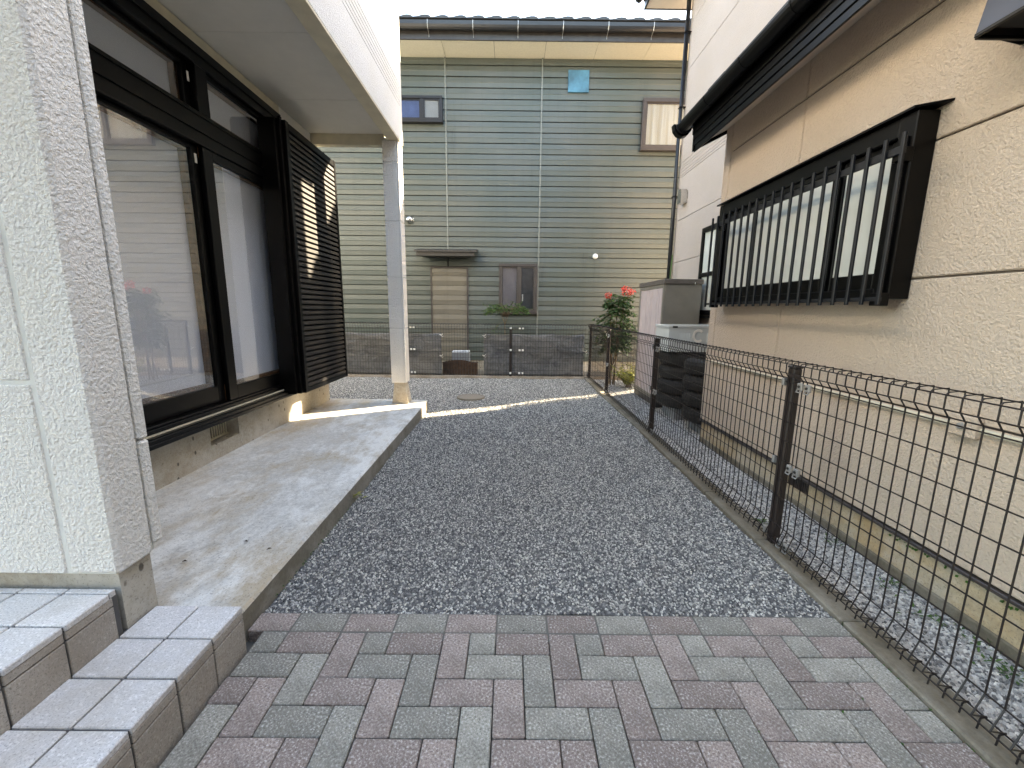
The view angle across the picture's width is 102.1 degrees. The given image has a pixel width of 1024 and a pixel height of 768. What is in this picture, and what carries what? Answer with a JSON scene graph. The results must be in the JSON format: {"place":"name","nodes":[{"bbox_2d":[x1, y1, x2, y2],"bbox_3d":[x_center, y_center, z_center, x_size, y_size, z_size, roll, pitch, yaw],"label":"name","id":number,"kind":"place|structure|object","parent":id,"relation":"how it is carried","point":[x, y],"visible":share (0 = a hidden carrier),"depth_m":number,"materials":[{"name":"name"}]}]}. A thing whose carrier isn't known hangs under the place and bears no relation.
{"place":"outdoors","nodes":[
{"label":"outdoors","id":0,"kind":"place"},
{"bbox_2d":[452,350,469,360],"bbox_3d":[-0.999,-0.425,8.145,0.330,0.455,0.270,1,10,0],"label":"block step","id":1,"kind":"object","parent":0,"point":[462,354],"visible":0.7,"depth_m":7.99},
{"bbox_2d":[329,377,652,446],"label":"gravel","id":2,"kind":"structure","parent":0,"point":[569,412],"depth_m":5.12,"materials":[{"name":"grey gravel"}]},
{"bbox_2d":[457,394,484,400],"bbox_3d":[-0.585,0.194,5.909,0.394,0.036,0.394,1,10,0],"label":"manhole cover","id":3,"kind":"object","parent":2,"relation":"on","point":[469,397],"visible":0.91,"depth_m":5.84,"materials":[{"name":"concrete"}]},
{"bbox_2d":[410,370,633,376],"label":"garden soil","id":4,"kind":"structure","parent":0,"point":[482,372],"depth_m":8.27,"materials":[{"name":"brown soil"}]},
{"bbox_2d":[442,360,477,374],"bbox_3d":[-0.977,-0.316,7.875,0.653,0.315,0.240,1,10,0],"label":"wooden box","id":5,"kind":"object","parent":4,"relation":"on","point":[473,367],"visible":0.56,"depth_m":7.76,"materials":[{"name":"brown wood"}]},
{"bbox_2d":[481,301,529,375],"bbox_3d":[-0.103,-0.821,7.671,0.970,1.400,0.775,1,10,0],"label":"sapling","id":6,"kind":"object","parent":4,"relation":"on","point":[499,309],"visible":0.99,"depth_m":7.54,"materials":[{"name":"green plant"}]},
{"bbox_2d":[398,0,691,19],"label":"sky","id":7,"kind":"structure","parent":0,"point":[629,9],"materials":[{"name":"white"}]},
{"bbox_2d":[265,442,831,617],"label":"gravel","id":8,"kind":"structure","parent":0,"point":[476,528],"depth_m":2.22,"materials":[{"name":"grey gravel"}]},
{"bbox_2d":[566,614,713,616],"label":"ground","id":9,"kind":"structure","parent":0,"point":[611,615],"depth_m":1.92,"materials":[{"name":"grey gravel"}]},
{"bbox_2d":[0,588,246,767],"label":"entrance steps","id":10,"kind":"structure","parent":9,"relation":"on","point":[86,681],"depth_m":1.18,"materials":[{"name":"tile"}]},
{"bbox_2d":[0,0,411,630],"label":"white house","id":11,"kind":"structure","parent":9,"relation":"on","point":[170,288],"depth_m":2.57,"materials":[{"name":"paint"}]},
{"bbox_2d":[88,0,294,450],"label":"sliding window","id":12,"kind":"structure","parent":11,"relation":"in","point":[115,82],"depth_m":2.70,"materials":[{"name":"black metal"}]},
{"bbox_2d":[150,398,427,641],"bbox_3d":[-1.627,0.619,3.315,1.190,0.237,3.646,1,10,0],"label":"concrete apron","id":13,"kind":"object","parent":9,"relation":"on","point":[287,492],"visible":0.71,"depth_m":2.44,"materials":[{"name":"grey concrete"}]},
{"bbox_2d":[317,14,690,371],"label":"green house","id":14,"kind":"structure","parent":9,"relation":"on","point":[538,159],"depth_m":7.97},
{"bbox_2d":[401,95,443,123],"bbox_3d":[-1.887,-5.123,7.735,1.199,0.462,0.130,1,10,0],"label":"window","id":15,"kind":"structure","parent":14,"relation":"in","point":[429,111],"depth_m":7.73,"materials":[{"name":"blue paint"}]},
{"bbox_2d":[498,263,537,313],"bbox_3d":[0.118,-1.904,8.316,0.789,0.982,0.130,1,10,0],"label":"window","id":16,"kind":"structure","parent":14,"relation":"in","point":[517,282],"depth_m":8.29,"materials":[{"name":"grey glass"}]},
{"bbox_2d":[639,98,684,152],"bbox_3d":[3.283,-4.856,7.788,1.724,0.907,0.130,1,10,0],"label":"window","id":17,"kind":"structure","parent":14,"relation":"in","point":[658,115],"depth_m":7.78,"materials":[{"name":"beige glass"}]},
{"bbox_2d":[159,613,989,767],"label":"paving","id":18,"kind":"structure","parent":9,"relation":"on","point":[345,700],"depth_m":1.33,"materials":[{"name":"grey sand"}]},
{"bbox_2d":[259,613,851,643],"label":"stray stones","id":19,"kind":"object","parent":18,"relation":"on","point":[547,633],"visible":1,"depth_m":1.61,"materials":[{"name":"grey gravel"}]},
{"bbox_2d":[347,374,1023,767],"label":"kerb","id":20,"kind":"structure","parent":9,"relation":"on","point":[981,740],"depth_m":1.64,"materials":[{"name":"concrete"}]},
{"bbox_2d":[345,322,637,376],"bbox_3d":[-0.819,-0.604,7.502,6.476,0.978,0.099,1,10,0],"label":"fence","id":21,"kind":"object","parent":20,"relation":"on","point":[510,335],"visible":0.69,"depth_m":7.47,"materials":[{"name":"brown metal"}]},
{"bbox_2d":[345,332,442,374],"bbox_3d":[-2.545,-0.557,7.530,2.632,0.760,0.084,1,10,1],"label":"shade cloth","id":22,"kind":"object","parent":21,"relation":"attached to","point":[385,340],"visible":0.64,"depth_m":7.53,"materials":[{"name":"grey fabric"}]},
{"bbox_2d":[482,334,585,375],"bbox_3d":[0.408,-0.524,7.521,1.914,0.760,0.090,1,10,0],"label":"shade cloth","id":23,"kind":"object","parent":21,"relation":"attached to","point":[530,357],"visible":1,"depth_m":7.54,"materials":[{"name":"grey fabric"}]},
{"bbox_2d":[586,324,1023,764],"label":"fence","id":24,"kind":"object","parent":20,"relation":"on","point":[792,381],"visible":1,"depth_m":1.83,"materials":[{"name":"metal"}]},
{"bbox_2d":[595,379,1023,749],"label":"pale gravel","id":25,"kind":"structure","parent":9,"relation":"on","point":[991,710],"depth_m":1.84,"materials":[{"name":"grey gravel"}]},
{"bbox_2d":[592,286,636,384],"bbox_3d":[1.740,-0.803,6.981,0.782,1.672,0.767,1,10,0],"label":"flowering shrub","id":26,"kind":"object","parent":25,"relation":"on","point":[621,302],"visible":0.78,"depth_m":6.82,"materials":[{"name":"green plant"}]},
{"bbox_2d":[610,360,634,387],"bbox_3d":[1.962,-0.160,6.874,0.609,0.428,0.676,11,14,44],"label":"yellow shrub","id":27,"kind":"object","parent":25,"relation":"on","point":[624,378],"visible":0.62,"depth_m":6.84,"materials":[{"name":"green plant"}]},
{"bbox_2d":[634,279,703,406],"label":"storage shed","id":28,"kind":"structure","parent":25,"relation":"on","point":[669,301],"depth_m":5.22,"materials":[{"name":"beige metal"}]},
{"bbox_2d":[635,290,650,389],"bbox_3d":[1.874,-0.628,5.915,0.010,1.381,0.458,1,10,0],"label":"shed door","id":29,"kind":"structure","parent":28,"relation":"in","point":[645,295],"depth_m":5.91,"materials":[{"name":"pink metal"}]},
{"bbox_2d":[644,288,662,393],"bbox_3d":[1.869,-0.553,5.498,0.010,1.381,0.458,1,10,0],"label":"shed door","id":30,"kind":"structure","parent":28,"relation":"in","point":[656,294],"depth_m":5.52,"materials":[{"name":"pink metal"}]},
{"bbox_2d":[656,391,684,408],"bbox_3d":[2.054,0.173,5.019,0.613,0.165,0.613,2,10,6],"label":"tyre","id":31,"kind":"object","parent":25,"relation":"on","point":[661,395],"visible":0.3,"depth_m":4.82,"materials":[{"name":"rubber"}]},
{"bbox_2d":[657,377,685,394],"bbox_3d":[2.057,0.012,4.970,0.613,0.165,0.613,-8,13,-39],"label":"tyre","id":32,"kind":"object","parent":31,"relation":"on","point":[664,380],"visible":0.28,"depth_m":4.79,"materials":[{"name":"rubber"}]},
{"bbox_2d":[658,363,686,380],"bbox_3d":[2.076,-0.155,4.956,0.613,0.165,0.613,10,14,41],"label":"tyre","id":33,"kind":"object","parent":32,"relation":"on","point":[664,367],"visible":0.34,"depth_m":4.78,"materials":[{"name":"rubber"}]},
{"bbox_2d":[659,351,705,365],"bbox_3d":[2.063,-0.316,4.909,0.613,0.165,0.613,-8,14,-41],"label":"tyre","id":34,"kind":"object","parent":33,"relation":"on","point":[666,355],"visible":0.44,"depth_m":4.70,"materials":[{"name":"rubber"}]},
{"bbox_2d":[655,324,708,351],"bbox_3d":[2.042,-0.537,4.796,0.632,0.293,0.450,1,10,0],"label":"plastic crate","id":35,"kind":"object","parent":34,"relation":"on","point":[696,333],"visible":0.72,"depth_m":4.60,"materials":[{"name":"white plastic"}]},
{"bbox_2d":[662,406,683,419],"bbox_3d":[1.957,0.326,5.036,0.120,0.140,0.380,1,10,0],"label":"concrete block","id":36,"kind":"object","parent":25,"relation":"on","point":[667,410],"depth_m":4.87,"materials":[{"name":"grey concrete"}]},
{"bbox_2d":[681,404,700,424],"bbox_3d":[2.127,0.316,4.398,0.613,0.165,0.613,0,10,-1],"label":"tyre","id":37,"kind":"object","parent":25,"relation":"on","point":[690,414],"visible":0.2,"depth_m":4.28,"materials":[{"name":"rubber"}]},
{"bbox_2d":[682,389,702,408],"bbox_3d":[2.122,0.151,4.370,0.613,0.165,0.613,-6,12,-32],"label":"tyre","id":38,"kind":"object","parent":37,"relation":"on","point":[695,401],"visible":0.22,"depth_m":4.26,"materials":[{"name":"rubber"}]},
{"bbox_2d":[682,373,703,392],"bbox_3d":[2.120,-0.015,4.352,0.613,0.165,0.613,-4,11,-22],"label":"tyre","id":39,"kind":"object","parent":38,"relation":"on","point":[700,379],"visible":0.25,"depth_m":4.23,"materials":[{"name":"rubber"}]},
{"bbox_2d":[684,357,705,376],"bbox_3d":[2.122,-0.179,4.323,0.613,0.165,0.613,4,11,16],"label":"tyre","id":40,"kind":"object","parent":39,"relation":"on","point":[698,368],"visible":0.27,"depth_m":4.21,"materials":[{"name":"rubber"}]},
{"bbox_2d":[688,421,700,432],"bbox_3d":[2.017,0.455,4.409,0.120,0.110,0.400,1,10,0],"label":"concrete block","id":41,"kind":"object","parent":25,"relation":"on","point":[690,424],"depth_m":4.45,"materials":[{"name":"grey concrete"}]},
{"bbox_2d":[755,518,1023,684],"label":"weeds","id":42,"kind":"object","parent":25,"relation":"on","point":[978,649],"visible":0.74,"depth_m":1.59,"materials":[{"name":"green plant"}]},
{"bbox_2d":[635,0,1023,669],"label":"tan house","id":43,"kind":"structure","parent":9,"relation":"on","point":[849,178],"depth_m":2.07,"materials":[{"name":"paint"}]},
{"bbox_2d":[698,223,715,317],"bbox_3d":[2.422,-1.327,4.835,0.085,1.105,0.990,1,10,0],"label":"tall window","id":44,"kind":"structure","parent":43,"relation":"in","point":[706,232],"depth_m":5.15,"materials":[{"name":"black metal"}]},
{"bbox_2d":[712,98,954,301],"bbox_3d":[1.793,-0.955,2.694,0.125,0.827,1.795,1,10,0],"label":"barred window","id":45,"kind":"structure","parent":43,"relation":"in","point":[921,121],"depth_m":1.92,"materials":[{"name":"black metal"}]},
{"bbox_2d":[888,534,1018,610],"bbox_3d":[1.845,0.866,1.260,0.015,0.050,1.566,1,10,0],"label":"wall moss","id":46,"kind":"object","parent":43,"relation":"attached to","point":[945,567],"depth_m":1.76,"materials":[{"name":"plant"}]}
]}

